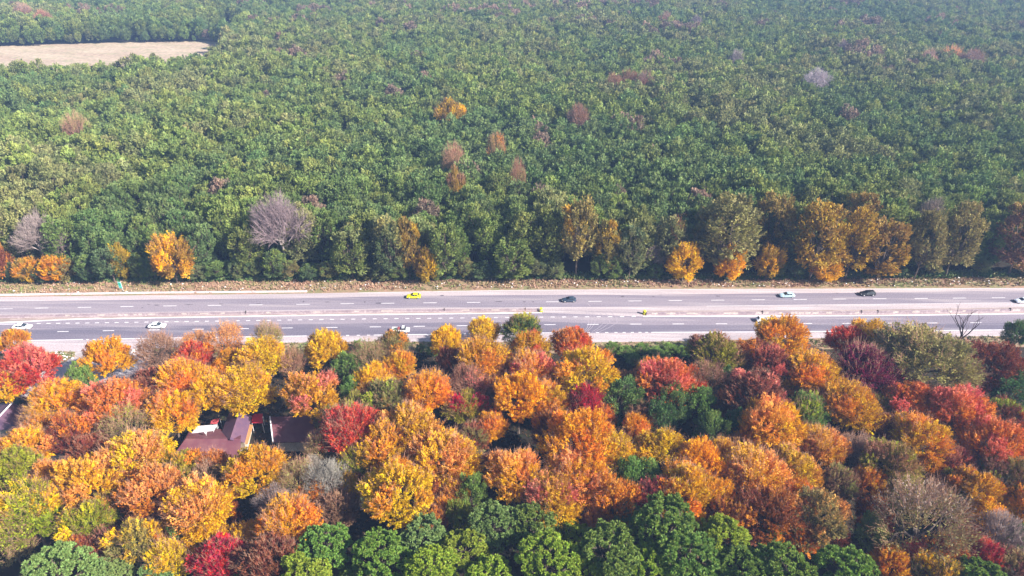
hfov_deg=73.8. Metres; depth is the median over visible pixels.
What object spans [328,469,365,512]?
autumn tree
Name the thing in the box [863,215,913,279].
wood edge tree
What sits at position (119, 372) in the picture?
side road
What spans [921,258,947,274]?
understory tree
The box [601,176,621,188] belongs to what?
green tree
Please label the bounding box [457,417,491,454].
autumn tree
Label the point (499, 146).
thinning tree
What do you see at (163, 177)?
green tree
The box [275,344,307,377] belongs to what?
thinning tree
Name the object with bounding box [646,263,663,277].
understory tree
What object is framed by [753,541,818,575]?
pine tree
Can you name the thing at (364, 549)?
pine tree
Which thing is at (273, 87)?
wood
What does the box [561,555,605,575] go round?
pine tree
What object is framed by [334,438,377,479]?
autumn tree
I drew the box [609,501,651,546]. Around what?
pine tree
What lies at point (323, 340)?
autumn tree
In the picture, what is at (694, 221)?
green tree
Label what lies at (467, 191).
green tree
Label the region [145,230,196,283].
autumn tree
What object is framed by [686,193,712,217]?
green tree
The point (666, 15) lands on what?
thinning tree
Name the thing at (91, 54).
field
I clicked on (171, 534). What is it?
evergreen tree
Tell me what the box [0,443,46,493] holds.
autumn tree
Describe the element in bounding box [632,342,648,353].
shrub
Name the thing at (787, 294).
car
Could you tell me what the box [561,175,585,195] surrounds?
green tree
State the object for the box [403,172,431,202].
green tree
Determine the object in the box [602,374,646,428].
evergreen tree
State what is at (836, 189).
green tree
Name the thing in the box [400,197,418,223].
green tree
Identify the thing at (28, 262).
autumn tree
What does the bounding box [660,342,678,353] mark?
shrub
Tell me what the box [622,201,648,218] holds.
green tree
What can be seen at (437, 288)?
litter
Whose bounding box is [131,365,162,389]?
autumn tree
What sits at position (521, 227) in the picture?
green tree
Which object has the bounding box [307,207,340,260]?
green tree
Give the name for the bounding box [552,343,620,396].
autumn tree
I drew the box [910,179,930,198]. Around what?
green tree
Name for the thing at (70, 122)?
thinning tree
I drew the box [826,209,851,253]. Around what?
green tree
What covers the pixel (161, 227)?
green tree
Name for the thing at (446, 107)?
autumn tree
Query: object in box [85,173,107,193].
green tree
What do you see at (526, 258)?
wood edge tree
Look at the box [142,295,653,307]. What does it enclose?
road stain
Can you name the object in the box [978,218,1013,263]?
green tree
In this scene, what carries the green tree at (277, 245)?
on the ground at (278, 409)
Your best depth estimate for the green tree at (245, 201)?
214.43 m
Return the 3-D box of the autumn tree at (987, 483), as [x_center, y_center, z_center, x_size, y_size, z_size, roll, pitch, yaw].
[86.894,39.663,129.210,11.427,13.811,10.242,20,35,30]
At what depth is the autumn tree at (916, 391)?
146.81 m
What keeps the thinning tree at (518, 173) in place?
on the ground at (278, 409)
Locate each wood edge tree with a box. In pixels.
[72,252,99,279]
[90,246,126,282]
[260,248,287,280]
[329,225,372,278]
[372,217,408,280]
[393,215,421,277]
[428,222,465,278]
[493,236,534,279]
[558,194,599,273]
[591,218,622,274]
[617,224,646,277]
[690,209,727,267]
[693,191,766,270]
[752,189,797,255]
[792,197,850,280]
[836,204,882,278]
[840,191,885,257]
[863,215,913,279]
[905,208,949,279]
[941,198,990,274]
[986,201,1023,273]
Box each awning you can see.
[192,424,216,432]
[210,418,222,428]
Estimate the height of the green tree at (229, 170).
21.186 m
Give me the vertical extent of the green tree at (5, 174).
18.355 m
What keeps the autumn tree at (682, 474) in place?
on the ground at (278, 409)
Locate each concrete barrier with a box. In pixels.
[0,290,306,295]
[0,308,538,317]
[646,308,1023,315]
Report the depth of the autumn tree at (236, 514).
124.19 m
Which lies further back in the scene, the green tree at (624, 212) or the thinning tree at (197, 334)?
the green tree at (624, 212)
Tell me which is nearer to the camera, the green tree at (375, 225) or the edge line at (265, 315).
the edge line at (265, 315)
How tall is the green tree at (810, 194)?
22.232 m
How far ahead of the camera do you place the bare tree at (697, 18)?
561.53 m
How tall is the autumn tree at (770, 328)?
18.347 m
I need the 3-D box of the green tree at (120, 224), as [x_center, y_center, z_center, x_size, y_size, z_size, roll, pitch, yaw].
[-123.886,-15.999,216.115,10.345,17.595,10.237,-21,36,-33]
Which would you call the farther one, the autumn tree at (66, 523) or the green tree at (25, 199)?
the green tree at (25, 199)
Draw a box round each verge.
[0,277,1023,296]
[0,351,75,362]
[154,336,1023,358]
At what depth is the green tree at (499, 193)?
235.05 m
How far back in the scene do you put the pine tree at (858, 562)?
107.69 m
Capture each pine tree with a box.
[20,539,99,575]
[74,557,122,575]
[103,558,136,575]
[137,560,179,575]
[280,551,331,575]
[294,522,353,571]
[338,562,367,575]
[351,526,413,575]
[399,511,446,575]
[400,544,459,575]
[438,528,490,575]
[464,553,512,575]
[465,498,521,554]
[508,501,562,564]
[514,528,581,575]
[556,517,587,552]
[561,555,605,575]
[574,517,642,575]
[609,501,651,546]
[621,539,675,575]
[628,491,698,575]
[654,528,720,575]
[692,559,734,575]
[697,512,751,564]
[714,544,770,575]
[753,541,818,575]
[810,544,880,575]
[947,554,1007,575]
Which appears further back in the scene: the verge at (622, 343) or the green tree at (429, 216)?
the green tree at (429, 216)
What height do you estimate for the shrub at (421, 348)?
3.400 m
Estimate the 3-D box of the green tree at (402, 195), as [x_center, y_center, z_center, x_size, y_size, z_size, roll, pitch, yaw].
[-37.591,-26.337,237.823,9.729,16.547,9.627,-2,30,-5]
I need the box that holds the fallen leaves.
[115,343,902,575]
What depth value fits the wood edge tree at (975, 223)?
209.84 m
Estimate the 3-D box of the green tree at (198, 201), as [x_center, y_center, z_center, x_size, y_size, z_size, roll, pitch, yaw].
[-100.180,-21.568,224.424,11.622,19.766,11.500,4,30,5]
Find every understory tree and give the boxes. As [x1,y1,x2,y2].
[0,260,17,277]
[30,263,58,281]
[48,258,77,282]
[127,252,146,277]
[134,253,163,278]
[186,261,208,279]
[205,259,231,277]
[227,257,245,278]
[243,258,261,276]
[279,259,299,277]
[297,262,324,278]
[315,260,338,277]
[357,262,378,279]
[369,259,391,280]
[388,261,411,278]
[422,262,447,280]
[456,257,473,277]
[468,259,492,279]
[490,259,514,277]
[526,257,550,275]
[545,259,564,277]
[590,254,609,278]
[603,254,622,278]
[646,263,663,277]
[771,260,786,276]
[785,255,808,276]
[885,256,908,274]
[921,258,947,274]
[969,255,993,272]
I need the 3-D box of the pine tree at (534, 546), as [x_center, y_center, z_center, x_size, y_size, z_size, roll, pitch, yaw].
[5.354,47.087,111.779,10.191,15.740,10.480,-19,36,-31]
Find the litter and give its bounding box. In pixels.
[13,277,1020,359]
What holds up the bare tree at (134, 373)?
on the ground at (278, 409)
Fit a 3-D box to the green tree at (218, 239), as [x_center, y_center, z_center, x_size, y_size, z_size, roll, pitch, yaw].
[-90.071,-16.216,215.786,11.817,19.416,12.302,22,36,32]
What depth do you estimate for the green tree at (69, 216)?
212.53 m
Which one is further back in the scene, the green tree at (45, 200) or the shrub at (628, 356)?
the green tree at (45, 200)
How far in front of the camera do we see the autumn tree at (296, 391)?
143.73 m
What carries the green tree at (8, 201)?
on the ground at (278, 409)
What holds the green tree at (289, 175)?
on the ground at (278, 409)
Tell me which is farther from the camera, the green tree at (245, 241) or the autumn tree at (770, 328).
the green tree at (245, 241)
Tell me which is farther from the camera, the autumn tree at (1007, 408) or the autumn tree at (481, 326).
the autumn tree at (481, 326)
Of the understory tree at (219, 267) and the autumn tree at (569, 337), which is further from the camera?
the understory tree at (219, 267)
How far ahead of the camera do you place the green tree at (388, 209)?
218.71 m
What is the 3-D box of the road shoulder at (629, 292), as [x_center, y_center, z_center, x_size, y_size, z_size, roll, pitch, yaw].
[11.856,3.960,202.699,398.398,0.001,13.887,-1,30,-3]
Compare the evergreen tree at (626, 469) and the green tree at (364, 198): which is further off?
the green tree at (364, 198)
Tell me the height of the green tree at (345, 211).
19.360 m
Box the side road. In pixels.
[20,349,152,396]
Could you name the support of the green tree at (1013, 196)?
on the ground at (278, 409)
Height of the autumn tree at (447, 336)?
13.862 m
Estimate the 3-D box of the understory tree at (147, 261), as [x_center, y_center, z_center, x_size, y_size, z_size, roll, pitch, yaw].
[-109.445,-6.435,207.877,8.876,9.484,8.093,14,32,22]
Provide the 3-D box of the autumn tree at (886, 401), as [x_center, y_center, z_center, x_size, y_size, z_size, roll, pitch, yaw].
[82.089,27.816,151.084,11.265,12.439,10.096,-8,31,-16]
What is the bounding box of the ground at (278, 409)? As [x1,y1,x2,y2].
[0,17,1023,575]
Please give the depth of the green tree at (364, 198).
229.96 m
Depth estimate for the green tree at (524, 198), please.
226.50 m
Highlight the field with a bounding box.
[0,41,217,71]
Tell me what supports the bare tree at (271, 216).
on the ground at (278, 409)
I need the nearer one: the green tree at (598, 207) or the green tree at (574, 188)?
the green tree at (598, 207)
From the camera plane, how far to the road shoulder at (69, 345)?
185.89 m
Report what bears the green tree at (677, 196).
on the ground at (278, 409)
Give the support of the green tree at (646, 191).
on the ground at (278, 409)
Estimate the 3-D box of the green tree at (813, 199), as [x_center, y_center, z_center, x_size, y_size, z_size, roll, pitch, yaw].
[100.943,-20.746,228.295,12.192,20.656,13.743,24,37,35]
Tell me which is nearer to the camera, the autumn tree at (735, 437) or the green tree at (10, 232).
the autumn tree at (735, 437)
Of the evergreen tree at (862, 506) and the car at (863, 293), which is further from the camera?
the car at (863, 293)
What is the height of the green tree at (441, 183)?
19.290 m
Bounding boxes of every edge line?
[0,312,541,322]
[22,339,82,340]
[86,332,647,339]
[365,288,978,292]
[643,313,1023,316]
[651,330,964,332]
[748,303,949,305]
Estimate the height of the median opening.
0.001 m
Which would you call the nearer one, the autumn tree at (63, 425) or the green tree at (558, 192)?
the autumn tree at (63, 425)
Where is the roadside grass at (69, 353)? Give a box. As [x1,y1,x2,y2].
[0,334,1022,358]
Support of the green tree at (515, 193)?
on the ground at (278, 409)
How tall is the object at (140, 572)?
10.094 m
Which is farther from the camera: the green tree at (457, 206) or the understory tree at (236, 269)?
the green tree at (457, 206)
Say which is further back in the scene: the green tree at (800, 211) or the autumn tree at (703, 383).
the green tree at (800, 211)
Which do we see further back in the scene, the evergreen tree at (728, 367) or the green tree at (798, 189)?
the green tree at (798, 189)
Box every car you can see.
[11,323,32,329]
[147,322,166,328]
[561,296,575,302]
[755,316,767,321]
[778,292,794,297]
[859,290,875,296]
[1014,297,1023,303]
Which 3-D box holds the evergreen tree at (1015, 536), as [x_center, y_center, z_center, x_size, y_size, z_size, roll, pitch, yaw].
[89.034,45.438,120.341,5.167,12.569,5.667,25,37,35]
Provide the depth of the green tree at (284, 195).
219.26 m
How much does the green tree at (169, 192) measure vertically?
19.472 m
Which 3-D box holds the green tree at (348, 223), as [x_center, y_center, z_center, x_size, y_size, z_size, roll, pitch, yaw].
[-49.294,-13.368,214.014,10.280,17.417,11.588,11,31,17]
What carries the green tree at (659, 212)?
on the ground at (278, 409)
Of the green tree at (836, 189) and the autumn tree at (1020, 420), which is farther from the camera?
the green tree at (836, 189)
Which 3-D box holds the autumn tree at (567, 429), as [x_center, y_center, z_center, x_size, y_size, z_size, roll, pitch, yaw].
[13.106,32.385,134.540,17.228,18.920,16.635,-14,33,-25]
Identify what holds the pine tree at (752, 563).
on the ground at (278, 409)
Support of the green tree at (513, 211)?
on the ground at (278, 409)
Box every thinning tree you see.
[0,519,40,566]
[13,2,33,14]
[14,395,56,425]
[32,8,52,20]
[58,108,91,135]
[92,396,149,460]
[130,327,189,371]
[180,328,205,343]
[192,458,214,478]
[200,317,246,357]
[248,317,285,343]
[268,454,316,494]
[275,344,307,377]
[299,429,340,467]
[346,336,389,370]
[439,139,464,168]
[449,361,495,396]
[469,449,494,490]
[486,130,506,157]
[509,155,526,192]
[564,101,589,128]
[604,70,621,86]
[620,66,637,81]
[635,70,654,87]
[658,10,672,19]
[686,357,733,413]
[778,417,815,455]
[841,428,873,468]
[867,469,989,566]
[922,47,938,59]
[935,43,963,57]
[959,47,987,62]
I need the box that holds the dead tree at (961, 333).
[947,304,983,342]
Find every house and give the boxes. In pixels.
[0,402,23,436]
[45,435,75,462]
[175,413,252,461]
[269,416,318,451]
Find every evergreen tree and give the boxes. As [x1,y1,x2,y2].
[51,500,77,530]
[64,360,98,396]
[113,494,152,525]
[166,517,200,545]
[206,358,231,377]
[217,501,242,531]
[330,350,364,385]
[339,374,360,401]
[364,393,397,412]
[437,352,452,376]
[456,471,488,516]
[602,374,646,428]
[613,454,648,501]
[631,456,662,500]
[640,393,678,432]
[660,379,692,424]
[680,383,716,431]
[691,409,732,442]
[710,389,731,423]
[714,364,739,402]
[725,406,749,432]
[756,522,786,559]
[816,523,851,563]
[853,495,894,538]
[853,509,889,553]
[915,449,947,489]
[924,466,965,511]
[972,366,989,398]
[985,367,1023,413]
[1002,522,1023,549]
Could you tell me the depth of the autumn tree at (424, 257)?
206.21 m
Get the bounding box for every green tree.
[0,166,22,181]
[0,172,4,180]
[0,180,12,195]
[0,185,14,203]
[0,198,13,205]
[0,201,41,262]
[0,202,39,258]
[0,217,22,262]
[2,181,31,201]
[4,163,40,182]
[13,177,38,198]
[13,190,52,221]
[25,155,65,182]
[27,180,55,206]
[27,183,45,210]
[32,200,74,251]
[38,215,81,269]
[42,197,61,206]
[46,171,77,192]
[47,184,74,203]
[51,204,76,224]
[55,171,76,186]
[59,191,81,212]
[60,210,87,254]
[63,172,84,187]
[64,195,96,213]
[66,184,96,207]
[71,219,106,262]
[72,175,108,199]
[72,207,114,253]
[78,171,110,183]
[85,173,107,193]
[87,194,124,220]
[89,192,107,208]
[93,162,123,185]
[98,229,131,264]
[100,183,135,210]
[101,210,128,246]
[106,181,137,204]
[112,209,137,232]
[115,178,144,214]
[117,173,143,203]
[118,170,141,179]
[121,228,150,264]
[124,208,148,242]
[125,213,153,247]
[126,201,143,217]
[137,177,155,195]
[138,176,165,204]
[138,223,170,258]
[139,191,175,224]
[141,197,172,225]
[154,171,179,197]
[155,219,178,263]
[158,196,191,222]
[160,180,189,197]
[160,185,193,209]
[164,207,197,261]
[165,209,194,250]
[172,174,200,208]
[174,170,204,191]
[179,199,193,211]
[182,222,217,269]
[188,194,212,215]
[188,214,220,262]
[192,179,216,198]
[198,190,221,202]
[198,196,227,230]
[205,195,243,254]
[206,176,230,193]
[208,209,241,257]
[209,187,238,223]
[210,162,239,179]
[216,176,232,202]
[223,176,253,198]
[226,223,264,271]
[231,185,264,208]
[231,195,261,230]
[236,205,270,261]
[238,172,260,185]
[245,173,277,198]
[256,190,280,239]
[257,200,293,253]
[263,175,284,195]
[266,178,297,196]
[268,191,299,239]
[271,241,286,258]
[274,168,308,200]
[278,200,323,262]
[285,191,308,203]
[288,174,324,202]
[290,202,323,260]
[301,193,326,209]
[306,170,331,190]
[307,174,329,203]
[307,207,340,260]
[313,178,342,206]
[320,207,343,246]
[322,173,343,204]
[325,201,345,240]
[327,176,360,202]
[329,205,356,244]
[336,189,356,208]
[338,219,370,269]
[341,194,369,214]
[343,169,373,196]
[348,208,383,261]
[356,191,373,212]
[360,201,381,216]
[362,218,373,261]
[366,213,395,263]
[367,191,377,203]
[370,180,387,203]
[373,205,396,241]
[375,191,394,206]
[383,171,413,204]
[384,201,410,226]
[393,190,415,213]
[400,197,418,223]
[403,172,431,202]
[404,212,436,266]
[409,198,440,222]
[412,179,441,206]
[416,209,437,244]
[418,221,441,258]
[425,177,452,211]
[431,203,448,214]
[437,210,456,224]
[440,207,469,246]
[440,221,471,267]
[443,191,465,212]
[451,200,473,232]
[453,181,487,210]
[459,201,488,258]
[461,193,490,223]
[470,197,500,223]
[472,212,505,263]
[481,212,507,259]
[485,171,513,199]
[486,195,504,214]
[487,189,507,209]
[488,184,507,202]
[498,241,515,261]
[500,192,518,210]
[501,194,531,216]
[503,208,519,236]
[504,198,532,239]
[505,208,545,264]
[506,178,532,206]
[526,180,545,203]
[526,188,540,206]
[528,199,562,257]
[529,207,565,268]
[534,185,568,208]
[536,187,567,224]
[547,213,580,262]
[548,181,574,194]
[556,194,577,208]
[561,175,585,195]
[566,195,580,216]
[577,180,600,204]
[580,203,608,261]
[589,192,616,224]
[595,206,624,251]
[596,182,620,194]
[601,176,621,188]
[604,193,630,218]
[607,193,624,209]
[609,184,626,196]
[609,209,629,227]
[610,221,639,269]
[621,204,657,247]
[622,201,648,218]
[622,218,656,270]
[626,184,640,200]
[629,190,650,216]
[630,182,656,203]
[643,190,675,216]
[643,204,669,247]
[648,214,689,271]
[653,179,681,208]
[667,177,692,199]
[667,201,694,224]
[669,217,696,258]
[670,188,696,209]
[676,206,690,227]
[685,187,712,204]
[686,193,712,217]
[688,205,708,244]
[695,177,722,202]
[707,177,730,200]
[716,187,733,197]
[722,208,741,244]
[729,170,764,191]
[729,186,756,234]
[737,164,768,188]
[743,203,768,244]
[747,174,782,196]
[753,187,782,222]
[761,197,790,247]
[767,191,794,209]
[768,174,796,194]
[778,183,790,195]
[779,196,798,250]
[782,200,826,269]
[786,184,802,199]
[794,184,826,208]
[796,200,828,251]
[808,198,829,203]
[813,171,846,201]
[820,180,852,203]
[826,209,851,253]
[830,173,858,200]
[830,199,847,207]
[837,183,872,222]
[850,176,869,189]
[858,181,886,205]
[867,201,911,257]
[874,193,909,255]
[880,179,898,193]
[881,187,918,210]
[884,217,917,254]
[895,175,924,198]
[903,206,924,247]
[906,214,951,270]
[908,191,922,211]
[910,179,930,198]
[914,189,943,209]
[921,194,957,219]
[925,186,944,200]
[944,215,992,269]
[945,183,970,196]
[947,192,970,211]
[955,184,987,210]
[959,217,993,255]
[970,184,991,202]
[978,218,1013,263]
[980,188,1006,204]
[981,196,1009,218]
[981,204,1007,220]
[993,187,1017,206]
[997,191,1023,213]
[1003,209,1023,248]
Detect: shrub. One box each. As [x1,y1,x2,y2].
[354,339,362,347]
[415,343,424,352]
[426,346,438,355]
[604,341,619,353]
[616,344,634,357]
[624,351,640,365]
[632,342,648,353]
[646,345,664,356]
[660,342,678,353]
[660,353,674,362]
[675,345,690,357]
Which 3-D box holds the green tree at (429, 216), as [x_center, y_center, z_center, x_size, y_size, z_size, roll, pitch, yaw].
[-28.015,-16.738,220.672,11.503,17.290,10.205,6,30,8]
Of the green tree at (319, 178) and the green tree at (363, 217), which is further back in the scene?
the green tree at (319, 178)
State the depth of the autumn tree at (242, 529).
117.93 m
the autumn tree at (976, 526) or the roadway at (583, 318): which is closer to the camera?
the autumn tree at (976, 526)
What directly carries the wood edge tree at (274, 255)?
on the verge at (522, 286)
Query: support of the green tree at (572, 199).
on the ground at (278, 409)
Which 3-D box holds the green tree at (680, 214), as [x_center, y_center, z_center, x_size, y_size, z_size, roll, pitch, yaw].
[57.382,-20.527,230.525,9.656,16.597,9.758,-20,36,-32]
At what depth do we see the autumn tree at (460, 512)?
121.85 m
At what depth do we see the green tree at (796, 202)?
223.53 m
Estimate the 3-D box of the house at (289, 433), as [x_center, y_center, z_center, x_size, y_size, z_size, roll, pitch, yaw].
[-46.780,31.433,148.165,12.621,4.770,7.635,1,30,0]
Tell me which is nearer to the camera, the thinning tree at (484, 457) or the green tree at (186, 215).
the thinning tree at (484, 457)
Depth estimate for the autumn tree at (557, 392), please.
146.63 m
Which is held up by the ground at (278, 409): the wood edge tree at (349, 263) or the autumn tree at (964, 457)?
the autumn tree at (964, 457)
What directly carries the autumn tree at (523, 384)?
on the ground at (278, 409)
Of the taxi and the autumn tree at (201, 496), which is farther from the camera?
the taxi
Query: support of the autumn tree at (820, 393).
on the ground at (278, 409)
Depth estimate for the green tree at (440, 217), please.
220.85 m
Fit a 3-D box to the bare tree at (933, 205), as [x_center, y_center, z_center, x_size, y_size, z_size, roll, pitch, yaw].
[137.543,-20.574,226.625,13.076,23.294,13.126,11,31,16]
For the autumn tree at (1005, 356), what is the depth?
154.44 m
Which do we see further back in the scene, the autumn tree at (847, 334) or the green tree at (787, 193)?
the green tree at (787, 193)
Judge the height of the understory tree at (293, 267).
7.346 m
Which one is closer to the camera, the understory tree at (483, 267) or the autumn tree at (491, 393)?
the autumn tree at (491, 393)
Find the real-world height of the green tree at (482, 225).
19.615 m
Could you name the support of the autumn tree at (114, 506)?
on the ground at (278, 409)
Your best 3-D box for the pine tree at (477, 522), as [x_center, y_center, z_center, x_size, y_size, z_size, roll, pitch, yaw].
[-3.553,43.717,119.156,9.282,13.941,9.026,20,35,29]
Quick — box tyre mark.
[584,311,617,331]
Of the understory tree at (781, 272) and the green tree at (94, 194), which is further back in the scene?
the green tree at (94, 194)
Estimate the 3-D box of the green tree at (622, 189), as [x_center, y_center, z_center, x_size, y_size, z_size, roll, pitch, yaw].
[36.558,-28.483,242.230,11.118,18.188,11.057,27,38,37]
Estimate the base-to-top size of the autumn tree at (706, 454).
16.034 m
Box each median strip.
[0,311,538,321]
[643,307,1023,315]
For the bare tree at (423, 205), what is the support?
on the ground at (278, 409)
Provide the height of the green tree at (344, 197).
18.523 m
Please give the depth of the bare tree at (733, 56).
436.16 m
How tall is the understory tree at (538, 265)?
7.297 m
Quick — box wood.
[0,0,1023,204]
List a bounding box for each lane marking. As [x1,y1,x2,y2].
[10,297,1004,308]
[37,316,635,323]
[57,322,980,331]
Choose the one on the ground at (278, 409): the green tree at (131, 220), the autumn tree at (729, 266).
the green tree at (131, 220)
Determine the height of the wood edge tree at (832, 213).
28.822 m
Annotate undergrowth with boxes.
[0,268,1023,283]
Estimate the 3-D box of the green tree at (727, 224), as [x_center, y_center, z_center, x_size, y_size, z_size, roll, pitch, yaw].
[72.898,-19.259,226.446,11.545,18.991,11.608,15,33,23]
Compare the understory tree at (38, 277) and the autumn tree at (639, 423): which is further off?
the understory tree at (38, 277)
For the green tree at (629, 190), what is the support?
on the ground at (278, 409)
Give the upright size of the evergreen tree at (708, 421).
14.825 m
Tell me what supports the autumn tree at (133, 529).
on the ground at (278, 409)
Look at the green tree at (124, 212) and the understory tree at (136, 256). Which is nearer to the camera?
the understory tree at (136, 256)
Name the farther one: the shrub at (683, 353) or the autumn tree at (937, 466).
the shrub at (683, 353)
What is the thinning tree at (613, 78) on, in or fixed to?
on the ground at (278, 409)
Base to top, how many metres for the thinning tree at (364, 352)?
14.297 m
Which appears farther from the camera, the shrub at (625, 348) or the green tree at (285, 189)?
the green tree at (285, 189)
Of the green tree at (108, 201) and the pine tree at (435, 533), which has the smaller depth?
the pine tree at (435, 533)
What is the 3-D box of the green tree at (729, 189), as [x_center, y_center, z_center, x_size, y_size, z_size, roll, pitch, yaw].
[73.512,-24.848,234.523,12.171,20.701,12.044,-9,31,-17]
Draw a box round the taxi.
[406,292,420,298]
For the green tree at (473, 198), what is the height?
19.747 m
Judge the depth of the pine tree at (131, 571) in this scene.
109.75 m
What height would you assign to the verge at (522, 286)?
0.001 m
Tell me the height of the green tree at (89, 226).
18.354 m
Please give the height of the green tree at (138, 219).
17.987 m
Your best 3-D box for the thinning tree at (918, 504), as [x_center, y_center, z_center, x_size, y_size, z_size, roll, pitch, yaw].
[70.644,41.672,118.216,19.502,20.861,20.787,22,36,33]
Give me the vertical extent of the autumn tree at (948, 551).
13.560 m
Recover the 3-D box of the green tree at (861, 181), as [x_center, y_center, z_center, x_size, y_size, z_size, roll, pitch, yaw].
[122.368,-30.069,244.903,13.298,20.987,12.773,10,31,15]
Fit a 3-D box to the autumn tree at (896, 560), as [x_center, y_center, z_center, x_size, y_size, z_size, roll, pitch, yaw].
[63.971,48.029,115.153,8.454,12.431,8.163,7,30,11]
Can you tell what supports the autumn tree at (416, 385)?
on the ground at (278, 409)
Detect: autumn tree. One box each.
[0,242,14,279]
[0,326,32,351]
[0,340,63,394]
[0,370,29,402]
[0,421,58,468]
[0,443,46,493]
[0,471,69,553]
[8,256,38,282]
[17,412,53,428]
[22,373,90,419]
[27,456,68,484]
[32,254,70,282]
[42,407,96,455]
[47,445,124,509]
[47,493,115,542]
[58,524,105,568]
[62,428,110,461]
[71,374,150,435]
[76,334,138,378]
[87,522,126,558]
[88,424,177,490]
[93,488,124,527]
[95,514,161,574]
[106,240,131,278]
[110,459,185,520]
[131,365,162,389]
[135,375,161,408]
[137,386,202,444]
[139,519,181,560]
[140,498,173,523]
[141,533,192,575]
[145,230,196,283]
[147,353,216,393]
[155,468,237,542]
[158,446,203,483]
[170,338,215,365]
[179,520,229,567]
[181,530,247,575]
[189,368,241,428]
[194,444,232,477]
[203,460,244,501]
[208,357,278,425]
[213,345,242,371]
[220,439,290,509]
[227,526,304,575]
[229,518,256,549]
[231,329,292,386]
[246,488,323,541]
[277,368,341,423]
[290,490,317,522]
[294,476,331,506]
[303,325,348,370]
[311,402,337,430]
[313,399,379,453]
[315,484,360,529]
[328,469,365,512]
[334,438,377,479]
[338,388,364,413]
[351,357,397,396]
[354,417,408,481]
[355,450,433,529]
[359,374,407,412]
[373,328,409,372]
[373,399,448,456]
[376,348,417,380]
[400,364,454,412]
[404,425,485,487]
[411,244,438,282]
[411,500,448,541]
[427,473,449,509]
[430,323,461,354]
[432,492,454,531]
[433,96,466,120]
[435,345,465,384]
[436,472,470,505]
[440,387,490,423]
[444,496,472,529]
[446,164,465,195]
[453,332,513,390]
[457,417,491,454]
[467,313,501,341]
[476,407,509,450]
[480,361,509,388]
[480,443,544,506]
[483,384,511,414]
[492,352,514,376]
[492,367,552,434]
[499,307,543,350]
[504,347,559,379]
[511,328,554,357]
[517,466,583,530]
[523,375,571,419]
[530,405,559,445]
[531,404,626,480]
[539,443,612,511]
[549,325,592,360]
[549,369,571,390]
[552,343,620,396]
[565,379,606,416]
[580,505,612,537]
[583,424,636,477]
[591,468,643,525]
[595,398,617,425]
[615,367,658,403]
[621,396,657,431]
[621,408,653,442]
[632,424,686,470]
[632,473,684,532]
[633,354,698,406]
[656,456,727,528]
[664,213,686,252]
[664,239,704,281]
[665,493,710,532]
[670,434,729,483]
[671,362,709,414]
[684,329,751,384]
[688,476,737,522]
[708,492,762,545]
[712,433,738,459]
[712,438,797,503]
[713,241,747,280]
[722,367,799,410]
[725,432,746,445]
[727,333,772,372]
[730,421,775,449]
[734,388,809,452]
[737,477,810,547]
[745,342,795,386]
[752,241,788,280]
[753,311,814,357]
[763,441,825,488]
[771,369,801,397]
[778,514,823,565]
[779,471,813,515]
[782,482,855,557]
[785,343,849,393]
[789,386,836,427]
[792,422,853,466]
[807,253,844,281]
[808,381,844,412]
[808,477,828,492]
[821,322,871,357]
[821,460,865,501]
[822,373,889,434]
[835,338,911,392]
[850,317,888,367]
[852,461,891,504]
[854,411,898,443]
[858,434,929,496]
[866,540,918,575]
[869,389,908,414]
[872,316,990,397]
[872,410,912,447]
[879,378,941,417]
[884,467,925,520]
[887,406,960,468]
[900,536,933,574]
[907,545,966,575]
[918,529,978,573]
[919,379,997,434]
[933,442,979,469]
[939,414,980,445]
[941,517,991,553]
[944,462,1009,517]
[954,412,1023,465]
[963,338,1023,394]
[965,494,1011,535]
[967,533,1006,574]
[969,442,1000,475]
[978,453,1023,500]
[985,392,1023,427]
[986,540,1023,575]
[997,475,1023,522]
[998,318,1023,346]
[1004,412,1023,436]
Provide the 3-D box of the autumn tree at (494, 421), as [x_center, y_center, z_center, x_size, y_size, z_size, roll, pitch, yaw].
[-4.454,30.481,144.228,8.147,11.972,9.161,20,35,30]
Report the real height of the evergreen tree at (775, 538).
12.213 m
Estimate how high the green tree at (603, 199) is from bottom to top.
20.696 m
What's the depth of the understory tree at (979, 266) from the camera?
217.69 m
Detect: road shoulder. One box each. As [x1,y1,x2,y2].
[0,288,1023,314]
[0,308,1015,352]
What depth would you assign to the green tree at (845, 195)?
223.75 m
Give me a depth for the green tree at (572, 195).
232.16 m
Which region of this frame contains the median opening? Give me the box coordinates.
[543,309,642,315]
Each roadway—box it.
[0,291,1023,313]
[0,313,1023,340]
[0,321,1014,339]
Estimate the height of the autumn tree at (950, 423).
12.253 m
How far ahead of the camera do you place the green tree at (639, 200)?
229.56 m
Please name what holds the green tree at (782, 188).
on the ground at (278, 409)
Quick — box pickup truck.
[392,325,409,332]
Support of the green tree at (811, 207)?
on the ground at (278, 409)
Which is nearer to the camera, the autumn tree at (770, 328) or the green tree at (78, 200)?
the autumn tree at (770, 328)
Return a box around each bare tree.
[6,204,71,254]
[126,366,142,380]
[245,188,311,258]
[249,482,298,513]
[301,455,354,514]
[305,451,324,472]
[644,242,665,264]
[687,14,702,22]
[728,49,744,63]
[800,66,833,87]
[836,39,848,49]
[911,195,945,223]
[966,507,1023,551]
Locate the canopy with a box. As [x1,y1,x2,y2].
[251,414,264,432]
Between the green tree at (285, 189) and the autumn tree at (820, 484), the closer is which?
the autumn tree at (820, 484)
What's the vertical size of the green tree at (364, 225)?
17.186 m
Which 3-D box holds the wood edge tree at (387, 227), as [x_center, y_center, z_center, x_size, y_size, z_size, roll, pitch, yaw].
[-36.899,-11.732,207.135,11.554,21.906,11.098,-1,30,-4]
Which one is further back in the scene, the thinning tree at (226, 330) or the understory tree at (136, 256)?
the understory tree at (136, 256)

